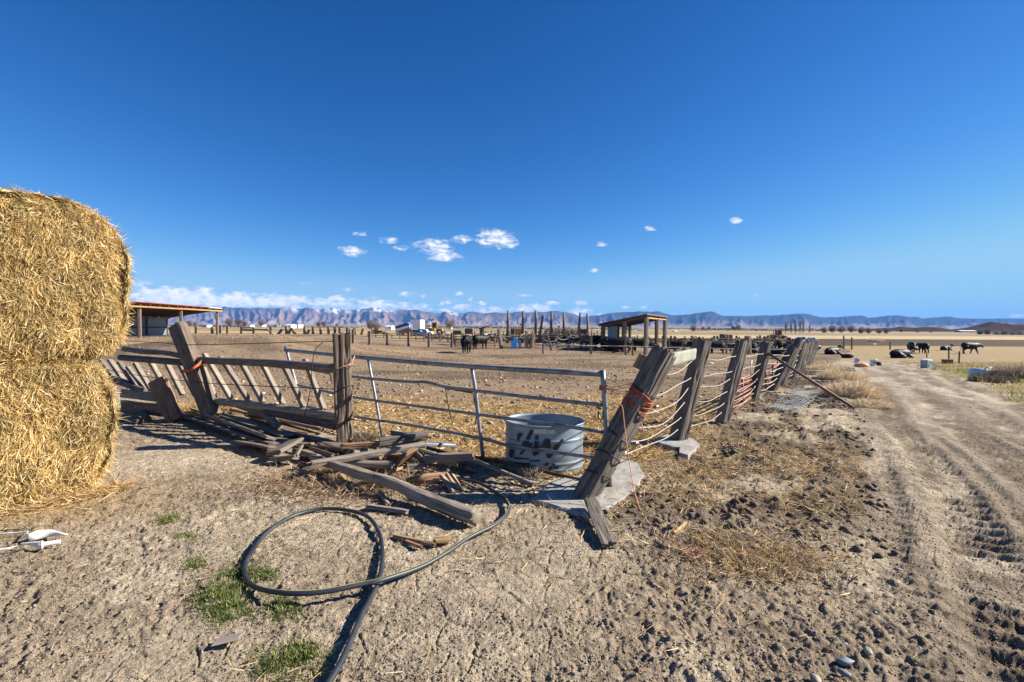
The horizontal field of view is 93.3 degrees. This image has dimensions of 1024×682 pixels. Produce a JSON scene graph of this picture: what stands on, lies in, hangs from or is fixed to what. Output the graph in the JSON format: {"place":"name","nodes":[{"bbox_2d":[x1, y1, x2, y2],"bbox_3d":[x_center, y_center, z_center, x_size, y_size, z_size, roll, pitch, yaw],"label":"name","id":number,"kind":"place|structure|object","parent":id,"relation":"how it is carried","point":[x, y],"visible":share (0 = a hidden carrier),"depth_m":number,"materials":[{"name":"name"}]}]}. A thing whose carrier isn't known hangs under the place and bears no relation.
{"place":"outdoors","nodes":[
{"label":"outdoors","id":0,"kind":"place"},
{"bbox_2d":[0,324,1023,681],"bbox_3d":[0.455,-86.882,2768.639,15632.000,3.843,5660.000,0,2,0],"label":"ground","id":1,"kind":"structure","parent":0,"point":[934,396],"depth_m":3.56,"materials":[{"name":"soil"}]},
{"bbox_2d":[0,539,60,554],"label":"plastic tube","id":2,"kind":"object","parent":1,"relation":"on","point":[40,544],"visible":1,"depth_m":3.53,"materials":[{"name":"plastic"}]},
{"bbox_2d":[0,528,67,541],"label":"plastic tube","id":3,"kind":"object","parent":1,"relation":"on","point":[36,535],"visible":1,"depth_m":3.71,"materials":[{"name":"plastic"}]},
{"bbox_2d":[0,350,128,509],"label":"hay bale","id":4,"kind":"object","parent":1,"relation":"on","point":[59,423],"visible":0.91,"depth_m":4.46,"materials":[{"name":"plant"}]},
{"bbox_2d":[0,182,135,365],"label":"hay bale","id":5,"kind":"object","parent":4,"relation":"on","point":[65,277],"visible":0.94,"depth_m":4.45,"materials":[{"name":"plant"}]},
{"bbox_2d":[0,475,145,519],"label":"straw fringe","id":6,"kind":"object","parent":1,"relation":"on","point":[107,489],"visible":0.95,"depth_m":4.46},
{"bbox_2d":[119,414,142,424],"bbox_3d":[-6.404,1.316,8.104,0.791,0.111,0.131,2,2,35],"label":"log","id":7,"kind":"object","parent":1,"relation":"on","point":[132,420],"visible":0.93,"depth_m":7.94,"materials":[{"name":"brown wood"}]},
{"bbox_2d":[120,389,155,401],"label":"plank","id":8,"kind":"object","parent":1,"relation":"on","point":[145,395],"visible":0.62,"depth_m":9.22,"materials":[{"name":"grey wood"}]},
{"bbox_2d":[120,400,162,416],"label":"plank","id":9,"kind":"object","parent":1,"relation":"on","point":[129,406],"visible":0.8,"depth_m":8.51,"materials":[{"name":"grey wood"}]},
{"bbox_2d":[138,410,151,421],"bbox_3d":[-6.570,1.268,8.580,0.112,0.131,1.439,-1,3,-44],"label":"log","id":10,"kind":"object","parent":1,"relation":"on","point":[145,415],"visible":0.73,"depth_m":8.13,"materials":[{"name":"grey wood"}]},
{"bbox_2d":[124,301,221,337],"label":"open shed","id":11,"kind":"structure","parent":1,"relation":"on","point":[153,320],"depth_m":49.62,"materials":[{"name":"brown wood"}]},
{"bbox_2d":[136,396,255,414],"bbox_3d":[-5.728,1.162,8.912,2.222,0.346,1.532,0,2,0],"label":"straw wad","id":12,"kind":"object","parent":1,"relation":"on","point":[184,408],"visible":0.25,"depth_m":8.76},
{"bbox_2d":[98,321,354,442],"bbox_3d":[-5.508,0.589,8.236,7.493,1.852,0.593,1,2,28],"label":"feed fence","id":13,"kind":"object","parent":1,"relation":"on","point":[339,419],"visible":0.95,"depth_m":7.90,"materials":[{"name":"brown wood"}]},
{"bbox_2d":[210,631,245,646],"bbox_3d":[-1.469,1.541,2.499,0.152,0.025,0.075,0,2,-14],"label":"wood scrap","id":14,"kind":"object","parent":1,"relation":"on","point":[227,639],"visible":1,"depth_m":2.49,"materials":[{"name":"beige wood"}]},
{"bbox_2d":[182,414,281,445],"bbox_3d":[-4.379,1.321,7.339,3.318,0.091,0.184,2,2,39],"label":"plank","id":15,"kind":"object","parent":1,"relation":"on","point":[249,436],"visible":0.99,"depth_m":7.03,"materials":[{"name":"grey wood"}]},
{"bbox_2d":[189,408,275,439],"bbox_3d":[-4.449,1.256,7.529,3.391,0.104,0.140,2,2,42],"label":"plank","id":16,"kind":"object","parent":15,"relation":"on","point":[263,435],"visible":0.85,"depth_m":7.04,"materials":[{"name":"grey wood"}]},
{"bbox_2d":[219,412,294,436],"bbox_3d":[-4.377,1.311,7.881,3.167,0.051,0.204,2,2,40],"label":"plank","id":17,"kind":"object","parent":1,"relation":"on","point":[265,428],"visible":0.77,"depth_m":7.48,"materials":[{"name":"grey wood"}]},
{"bbox_2d":[218,397,282,429],"bbox_3d":[-4.637,1.186,8.291,3.150,0.245,0.238,2,2,41],"label":"log","id":18,"kind":"object","parent":17,"relation":"on","point":[274,423],"visible":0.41,"depth_m":7.53,"materials":[{"name":"grey wood"}]},
{"bbox_2d":[231,440,286,450],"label":"plank","id":19,"kind":"object","parent":1,"relation":"on","point":[257,444],"visible":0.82,"depth_m":6.20,"materials":[{"name":"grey wood"}]},
{"bbox_2d":[195,325,363,334],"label":"pasture fence","id":20,"kind":"object","parent":1,"relation":"on","point":[281,330],"visible":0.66,"depth_m":61.87,"materials":[{"name":"brown wood"}]},
{"bbox_2d":[245,415,319,434],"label":"plank","id":21,"kind":"object","parent":1,"relation":"on","point":[298,429],"visible":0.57,"depth_m":7.43,"materials":[{"name":"grey wood"}]},
{"bbox_2d":[227,408,325,431],"bbox_3d":[-4.002,1.280,8.013,3.043,0.105,0.124,2,2,37],"label":"plank","id":22,"kind":"object","parent":21,"relation":"on","point":[289,422],"visible":0.66,"depth_m":7.53,"materials":[{"name":"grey wood"}]},
{"bbox_2d":[269,455,299,461],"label":"plank","id":23,"kind":"object","parent":1,"relation":"on","point":[283,458],"visible":0.98,"depth_m":5.62,"materials":[{"name":"grey wood"}]},
{"bbox_2d":[266,437,303,455],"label":"plank","id":24,"kind":"object","parent":23,"relation":"on","point":[284,446],"visible":1,"depth_m":5.81,"materials":[{"name":"grey wood"}]},
{"bbox_2d":[273,437,324,447],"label":"plank","id":25,"kind":"object","parent":1,"relation":"on","point":[283,440],"visible":0.43,"depth_m":6.52,"materials":[{"name":"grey wood"}]},
{"bbox_2d":[271,426,340,447],"bbox_3d":[-2.951,1.359,6.950,1.868,0.068,0.204,2,2,40],"label":"plank","id":26,"kind":"object","parent":1,"relation":"on","point":[317,438],"visible":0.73,"depth_m":6.74,"materials":[{"name":"grey wood"}]},
{"bbox_2d":[292,448,324,456],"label":"plank","id":27,"kind":"object","parent":1,"relation":"on","point":[304,453],"visible":0.62,"depth_m":5.82,"materials":[{"name":"grey wood"}]},
{"bbox_2d":[308,446,338,456],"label":"plank","id":28,"kind":"object","parent":27,"relation":"on","point":[321,451],"visible":0.89,"depth_m":5.82,"materials":[{"name":"grey wood"}]},
{"bbox_2d":[319,444,344,452],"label":"plank","id":29,"kind":"object","parent":1,"relation":"on","point":[328,447],"visible":0.81,"depth_m":6.02,"materials":[{"name":"brown wood"}]},
{"bbox_2d":[340,439,426,449],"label":"plank","id":30,"kind":"object","parent":29,"relation":"on","point":[361,445],"visible":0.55,"depth_m":5.96,"materials":[{"name":"brown wood"}]},
{"bbox_2d":[379,430,427,445],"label":"plank","id":31,"kind":"object","parent":30,"relation":"on","point":[400,438],"visible":1,"depth_m":5.88,"materials":[{"name":"grey wood"}]},
{"bbox_2d":[196,455,474,521],"bbox_3d":[-1.802,1.423,5.061,2.845,0.206,2.074,0,2,0],"label":"wood debris","id":32,"kind":"object","parent":1,"relation":"on","point":[329,479],"visible":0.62,"depth_m":4.86,"materials":[{"name":"wood"}]},
{"bbox_2d":[407,462,428,470],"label":"plank","id":33,"kind":"object","parent":32,"relation":"on","point":[419,465],"visible":0.86,"depth_m":5.36,"materials":[{"name":"grey wood"}]},
{"bbox_2d":[354,427,379,441],"bbox_3d":[-2.149,1.335,6.920,0.527,0.243,0.413,1,2,18],"label":"weed","id":34,"kind":"object","parent":1,"relation":"on","point":[362,436],"visible":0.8,"depth_m":6.87,"materials":[{"name":"plant"}]},
{"bbox_2d":[242,478,510,681],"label":"garden hose","id":35,"kind":"object","parent":1,"relation":"on","point":[249,582],"visible":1,"depth_m":3.12,"materials":[{"name":"black rubber"}]},
{"bbox_2d":[365,504,410,513],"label":"plank","id":36,"kind":"object","parent":1,"relation":"on","point":[388,508],"visible":1,"depth_m":4.23,"materials":[{"name":"grey wood"}]},
{"bbox_2d":[308,455,481,525],"bbox_3d":[-1.318,1.381,4.733,2.568,0.226,0.178,2,2,37],"label":"log","id":37,"kind":"object","parent":1,"relation":"on","point":[458,511],"visible":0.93,"depth_m":4.38,"materials":[{"name":"grey wood"}]},
{"bbox_2d":[311,441,426,467],"bbox_3d":[-1.559,1.248,5.341,1.230,0.167,0.112,0,2,-22],"label":"plank","id":38,"kind":"object","parent":37,"relation":"on","point":[367,454],"visible":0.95,"depth_m":5.30,"materials":[{"name":"grey wood"}]},
{"bbox_2d":[346,328,452,346],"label":"corral fence","id":39,"kind":"object","parent":1,"relation":"on","point":[387,340],"visible":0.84,"depth_m":43.37,"materials":[{"name":"brown wood"}]},
{"bbox_2d":[396,322,412,334],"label":"tipped trailer","id":40,"kind":"object","parent":1,"relation":"on","point":[406,327],"visible":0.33,"depth_m":75.79,"materials":[{"name":"blue paint"}]},
{"bbox_2d":[367,334,456,341],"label":"pen fence","id":41,"kind":"object","parent":1,"relation":"on","point":[415,335],"visible":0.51,"depth_m":57.93,"materials":[{"name":"brown wood"}]},
{"bbox_2d":[392,534,435,546],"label":"plank","id":42,"kind":"object","parent":1,"relation":"on","point":[412,539],"visible":0.94,"depth_m":3.65,"materials":[{"name":"brown wood"}]},
{"bbox_2d":[410,320,424,334],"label":"box truck","id":43,"kind":"object","parent":1,"relation":"on","point":[418,324],"visible":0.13,"depth_m":83.97,"materials":[{"name":"white paint"}]},
{"bbox_2d":[414,451,430,464],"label":"plank","id":44,"kind":"object","parent":1,"relation":"on","point":[418,456],"visible":0.62,"depth_m":5.41,"materials":[{"name":"grey wood"}]},
{"bbox_2d":[395,447,417,466],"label":"plank","id":45,"kind":"object","parent":44,"relation":"on","point":[406,456],"visible":1,"depth_m":5.34,"materials":[{"name":"brown wood"}]},
{"bbox_2d":[424,451,474,462],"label":"plank","id":46,"kind":"object","parent":44,"relation":"on","point":[447,457],"visible":1,"depth_m":5.37,"materials":[{"name":"grey wood"}]},
{"bbox_2d":[406,471,451,483],"bbox_3d":[-0.849,1.410,5.001,0.490,0.105,0.120,-1,2,-26],"label":"log","id":47,"kind":"object","parent":1,"relation":"on","point":[426,477],"visible":0.82,"depth_m":4.94,"materials":[{"name":"brown wood"}]},
{"bbox_2d":[150,466,718,681],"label":"grass","id":48,"kind":"structure","parent":1,"relation":"on","point":[305,651],"depth_m":2.82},
{"bbox_2d":[426,322,445,334],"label":"wheel loader","id":49,"kind":"object","parent":1,"relation":"on","point":[434,326],"visible":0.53,"depth_m":95.40,"materials":[{"name":"yellow metal"}]},
{"bbox_2d":[425,442,455,447],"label":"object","id":50,"kind":"object","parent":1,"relation":"on","point":[439,444],"visible":0.85,"depth_m":6.15,"materials":[{"name":"metal"}]},
{"bbox_2d":[433,536,450,543],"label":"plank","id":51,"kind":"object","parent":1,"relation":"on","point":[441,539],"visible":0.98,"depth_m":3.63,"materials":[{"name":"yellow wood"}]},
{"bbox_2d":[439,475,455,492],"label":"plank","id":52,"kind":"object","parent":1,"relation":"on","point":[447,483],"visible":0.96,"depth_m":4.85,"materials":[{"name":"grey wood"}]},
{"bbox_2d":[284,346,612,486],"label":"steel gate","id":53,"kind":"structure","parent":1,"relation":"on","point":[476,391],"depth_m":5.90,"materials":[{"name":"metal"}]},
{"bbox_2d":[446,472,461,489],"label":"plank","id":54,"kind":"object","parent":1,"relation":"on","point":[454,482],"visible":0.95,"depth_m":4.96,"materials":[{"name":"yellow wood"}]},
{"bbox_2d":[444,461,481,472],"bbox_3d":[-0.560,1.458,5.657,0.514,0.306,0.426,0,2,0],"label":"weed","id":55,"kind":"object","parent":1,"relation":"on","point":[463,465],"visible":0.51,"depth_m":5.61,"materials":[{"name":"plant"}]},
{"bbox_2d":[460,335,471,352],"bbox_3d":[-3.253,0.186,35.098,0.761,1.304,2.739,0,2,2],"label":"cow","id":56,"kind":"object","parent":1,"relation":"on","point":[465,340],"visible":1,"depth_m":34.09},
{"bbox_2d":[97,334,838,439],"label":"corral clods","id":57,"kind":"object","parent":1,"relation":"on","point":[445,418],"visible":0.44,"depth_m":13.47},
{"bbox_2d":[115,334,821,436],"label":"pale chips","id":58,"kind":"object","parent":1,"relation":"on","point":[490,422],"visible":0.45,"depth_m":13.23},
{"bbox_2d":[472,334,492,348],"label":"cow","id":59,"kind":"object","parent":1,"relation":"on","point":[478,339],"visible":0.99,"depth_m":40.46},
{"bbox_2d":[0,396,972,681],"bbox_3d":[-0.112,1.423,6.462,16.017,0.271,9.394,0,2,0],"label":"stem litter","id":60,"kind":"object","parent":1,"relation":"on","point":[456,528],"visible":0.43,"depth_m":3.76,"materials":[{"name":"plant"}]},
{"bbox_2d":[472,459,535,486],"bbox_3d":[-0.116,1.404,5.215,0.848,0.202,0.092,1,2,33],"label":"plank","id":61,"kind":"object","parent":1,"relation":"on","point":[507,473],"visible":0.94,"depth_m":5.14,"materials":[{"name":"grey wood"}]},
{"bbox_2d":[0,392,1020,681],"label":"dirt clods","id":62,"kind":"object","parent":1,"relation":"on","point":[470,562],"visible":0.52,"depth_m":2.99,"materials":[{"name":"soil"}]},
{"bbox_2d":[0,421,1023,681],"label":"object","id":63,"kind":"object","parent":1,"relation":"on","point":[468,587],"visible":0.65,"depth_m":2.91,"materials":[{"name":"soil"}]},
{"bbox_2d":[308,390,751,478],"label":"straw litter","id":64,"kind":"object","parent":1,"relation":"on","point":[385,409],"visible":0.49,"depth_m":8.20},
{"bbox_2d":[521,466,544,479],"bbox_3d":[0.236,1.439,5.319,0.321,0.188,0.295,0,2,0],"label":"weed","id":65,"kind":"object","parent":1,"relation":"on","point":[533,474],"visible":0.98,"depth_m":5.29,"materials":[{"name":"plant"}]},
{"bbox_2d":[504,413,584,474],"bbox_3d":[0.388,1.256,5.883,0.970,0.614,0.847,0,2,0],"label":"stock tank","id":66,"kind":"object","parent":1,"relation":"on","point":[543,436],"visible":0.79,"depth_m":5.55,"materials":[{"name":"metal"}]},
{"bbox_2d":[544,336,578,343],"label":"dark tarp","id":67,"kind":"object","parent":1,"relation":"on","point":[574,338],"visible":0.41,"depth_m":44.56,"materials":[{"name":"plastic"}]},
{"bbox_2d":[545,329,585,335],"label":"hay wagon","id":68,"kind":"object","parent":1,"relation":"on","point":[571,330],"visible":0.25,"depth_m":57.88,"materials":[{"name":"wood"}]},
{"bbox_2d":[542,333,591,353],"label":"feed fence","id":69,"kind":"object","parent":1,"relation":"on","point":[549,342],"visible":0.62,"depth_m":43.06,"materials":[{"name":"brown wood"}]},
{"bbox_2d":[543,336,590,347],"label":"cable net","id":70,"kind":"object","parent":69,"relation":"attached to","point":[566,342],"visible":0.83,"depth_m":43.24,"materials":[{"name":"metal"}]},
{"bbox_2d":[538,332,600,346],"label":"pen fence","id":71,"kind":"object","parent":1,"relation":"on","point":[552,334],"visible":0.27,"depth_m":49.93,"materials":[{"name":"brown wood"}]},
{"bbox_2d":[278,410,875,590],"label":"hay litter","id":72,"kind":"object","parent":1,"relation":"on","point":[790,456],"visible":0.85,"depth_m":5.25,"materials":[{"name":"plant"}]},
{"bbox_2d":[531,459,643,517],"bbox_3d":[0.946,1.546,5.114,0.850,0.160,1.900,2,2,39],"label":"concrete pad","id":73,"kind":"object","parent":1,"relation":"on","point":[621,477],"visible":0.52,"depth_m":4.72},
{"bbox_2d":[168,324,1023,331],"bbox_3d":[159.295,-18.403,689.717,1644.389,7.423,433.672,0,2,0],"label":"scrub","id":74,"kind":"object","parent":1,"relation":"on","point":[548,328],"visible":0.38,"depth_m":553.88,"materials":[{"name":"plant"}]},
{"bbox_2d":[584,497,616,546],"bbox_3d":[0.712,1.466,3.964,0.118,0.115,0.778,0,2,-1],"label":"plank","id":75,"kind":"object","parent":1,"relation":"on","point":[601,526],"visible":1,"depth_m":3.88,"materials":[{"name":"grey wood"}]},
{"bbox_2d":[595,340,621,351],"bbox_3d":[8.082,0.434,39.748,2.508,0.965,1.112,0,2,5],"label":"cow","id":76,"kind":"object","parent":1,"relation":"on","point":[606,346],"visible":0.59,"depth_m":39.51},
{"bbox_2d":[600,337,632,352],"bbox_3d":[7.950,0.317,36.848,2.602,1.239,0.722,0,2,0],"label":"cow","id":77,"kind":"object","parent":1,"relation":"on","point":[614,342],"visible":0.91,"depth_m":36.62},
{"bbox_2d":[596,314,666,354],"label":"open shed","id":78,"kind":"structure","parent":1,"relation":"on","point":[614,326],"depth_m":40.70,"materials":[{"name":"brown wood"}]},
{"bbox_2d":[542,336,786,355],"bbox_3d":[9.679,0.533,30.972,15.351,1.604,5.795,2,3,42],"label":"fence","id":79,"kind":"object","parent":1,"relation":"on","point":[591,345],"visible":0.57,"depth_m":33.91,"materials":[{"name":"wood"}]},
{"bbox_2d":[652,435,699,459],"bbox_3d":[2.233,1.494,6.665,0.636,0.178,1.042,2,2,34],"label":"concrete pad","id":80,"kind":"object","parent":1,"relation":"on","point":[691,444],"visible":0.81,"depth_m":6.59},
{"bbox_2d":[572,336,854,498],"bbox_3d":[10.830,0.836,17.375,2.314,2.390,32.726,2,2,35],"label":"cable fence","id":81,"kind":"object","parent":1,"relation":"on","point":[655,364],"visible":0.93,"depth_m":6.83,"materials":[{"name":"brown wood"}]},
{"bbox_2d":[599,382,653,417],"bbox_3d":[1.121,0.572,4.777,0.543,0.353,0.302,1,2,16],"label":"baling twine","id":82,"kind":"object","parent":81,"relation":"attached to","point":[626,393],"visible":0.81,"depth_m":4.68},
{"bbox_2d":[614,403,690,550],"bbox_3d":[1.157,1.061,4.051,0.107,0.916,1.136,0,2,-15],"label":"twine","id":83,"kind":"object","parent":81,"relation":"hanging from","point":[632,478],"visible":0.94,"depth_m":4.41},
{"bbox_2d":[732,374,752,411],"bbox_3d":[4.939,0.989,10.187,0.056,0.590,3.106,2,2,35],"label":"tube panel","id":84,"kind":"object","parent":81,"relation":"attached to","point":[741,394],"visible":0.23,"depth_m":9.80,"materials":[{"name":"orange paint"}]},
{"bbox_2d":[765,358,781,388],"bbox_3d":[7.162,0.871,13.186,0.059,0.679,3.353,2,2,35],"label":"tube panel","id":85,"kind":"object","parent":81,"relation":"attached to","point":[771,373],"visible":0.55,"depth_m":12.42,"materials":[{"name":"orange paint"}]},
{"bbox_2d":[710,342,725,352],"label":"cow","id":86,"kind":"object","parent":1,"relation":"on","point":[718,344],"visible":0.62,"depth_m":51.27},
{"bbox_2d":[668,338,768,352],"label":"pen fence","id":87,"kind":"object","parent":1,"relation":"on","point":[726,341],"visible":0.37,"depth_m":51.95,"materials":[{"name":"brown wood"}]},
{"bbox_2d":[671,336,784,350],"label":"pen fence","id":88,"kind":"object","parent":1,"relation":"on","point":[721,338],"visible":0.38,"depth_m":56.94,"materials":[{"name":"brown wood"}]},
{"bbox_2d":[607,513,873,604],"bbox_3d":[1.639,1.500,3.541,2.020,0.169,1.390,0,2,0],"label":"hay scrap","id":89,"kind":"object","parent":1,"relation":"on","point":[765,559],"visible":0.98,"depth_m":3.44,"materials":[{"name":"plant"}]},
{"bbox_2d":[602,366,899,558],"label":"dark clods","id":90,"kind":"object","parent":1,"relation":"on","point":[797,530],"visible":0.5,"depth_m":4.59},
{"bbox_2d":[770,330,790,339],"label":"wheel loader","id":91,"kind":"object","parent":1,"relation":"on","point":[778,334],"visible":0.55,"depth_m":91.55,"materials":[{"name":"orange metal"}]},
{"bbox_2d":[768,388,818,410],"bbox_3d":[6.551,1.304,11.000,0.676,0.099,4.310,2,2,36],"label":"wire mesh","id":92,"kind":"object","parent":1,"relation":"on","point":[791,401],"visible":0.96,"depth_m":10.59,"materials":[{"name":"metal"}]},
{"bbox_2d":[804,362,847,369],"bbox_3d":[13.823,1.162,21.309,1.834,0.601,1.388,1,2,17],"label":"tumbleweed","id":93,"kind":"object","parent":1,"relation":"on","point":[818,367],"visible":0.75,"depth_m":21.16,"materials":[{"name":"plant"}]},
{"bbox_2d":[824,345,843,354],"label":"cow","id":94,"kind":"object","parent":1,"relation":"on","point":[832,350],"visible":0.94,"depth_m":50.35},
{"bbox_2d":[814,367,869,380],"bbox_3d":[10.960,1.147,16.053,1.842,0.699,1.476,0,2,0],"label":"tumbleweed","id":95,"kind":"object","parent":1,"relation":"on","point":[828,375],"visible":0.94,"depth_m":15.84,"materials":[{"name":"plant"}]},
{"bbox_2d":[836,656,854,665],"bbox_3d":[1.642,1.576,2.379,0.091,0.036,0.051,0,2,0],"label":"stone","id":96,"kind":"object","parent":1,"relation":"on","point":[844,660],"visible":1,"depth_m":2.37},
{"bbox_2d":[814,376,887,400],"bbox_3d":[8.063,1.147,11.556,1.608,0.696,1.322,0,2,0],"label":"tumbleweed","id":97,"kind":"object","parent":1,"relation":"on","point":[859,389],"visible":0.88,"depth_m":11.31,"materials":[{"name":"plant"}]},
{"bbox_2d":[846,396,896,408],"bbox_3d":[7.538,1.305,10.186,1.081,0.325,0.758,0,2,0],"label":"tumbleweed","id":98,"kind":"object","parent":1,"relation":"on","point":[862,401],"visible":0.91,"depth_m":10.07,"materials":[{"name":"plant"}]},
{"bbox_2d":[889,346,918,357],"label":"cow","id":99,"kind":"object","parent":1,"relation":"on","point":[900,353],"visible":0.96,"depth_m":43.69},
{"bbox_2d":[901,360,1023,402],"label":"pasture grass","id":100,"kind":"structure","parent":1,"relation":"on","point":[968,364],"depth_m":24.77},
{"bbox_2d":[961,342,983,353],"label":"cow","id":101,"kind":"object","parent":1,"relation":"on","point":[969,345],"visible":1,"depth_m":52.68},
{"bbox_2d":[968,368,990,375],"bbox_3d":[17.687,1.173,18.018,1.040,0.292,0.292,1,2,14],"label":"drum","id":102,"kind":"object","parent":1,"relation":"on","point":[971,371],"visible":0.43,"depth_m":18.00,"materials":[{"name":"blue plastic"}]},
{"bbox_2d":[966,371,1021,382],"bbox_3d":[15.425,1.183,15.471,1.556,0.474,1.150,0,2,0],"label":"dry bush","id":103,"kind":"object","parent":1,"relation":"on","point":[994,378],"visible":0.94,"depth_m":15.31,"materials":[{"name":"brown plant"}]},
{"bbox_2d":[981,361,1023,378],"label":"dry bush","id":104,"kind":"object","parent":1,"relation":"on","point":[1018,371],"visible":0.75,"depth_m":17.11,"materials":[{"name":"brown plant"}]},
{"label":"plank","id":105,"kind":"object","parent":1,"relation":"on","visible":0},
{"bbox_2d":[343,460,392,468],"bbox_3d":[-1.593,1.342,5.277,0.597,0.098,0.107,1,2,9],"label":"log","id":106,"kind":"object","parent":105,"relation":"on","point":[365,464],"visible":0.72,"depth_m":5.22,"materials":[{"name":"grey wood"}]},
{"bbox_2d":[0,0,1023,318],"label":"sky","id":107,"kind":"structure","parent":0,"point":[820,158],"materials":[{"name":"blue"}]},
{"bbox_2d":[133,306,1023,327],"bbox_3d":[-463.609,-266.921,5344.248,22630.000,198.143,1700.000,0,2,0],"label":"mountains","id":108,"kind":"structure","parent":0,"point":[306,316],"depth_m":4983.19,"materials":[{"name":"stone"}]},
{"bbox_2d":[872,327,951,330],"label":"hill","id":109,"kind":"structure","parent":0,"point":[905,328],"depth_m":643.89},
{"bbox_2d":[904,328,954,331],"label":"hill","id":110,"kind":"structure","parent":0,"point":[931,329],"depth_m":547.35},
{"bbox_2d":[952,322,1023,330],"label":"hill","id":111,"kind":"structure","parent":0,"point":[1000,326],"depth_m":656.26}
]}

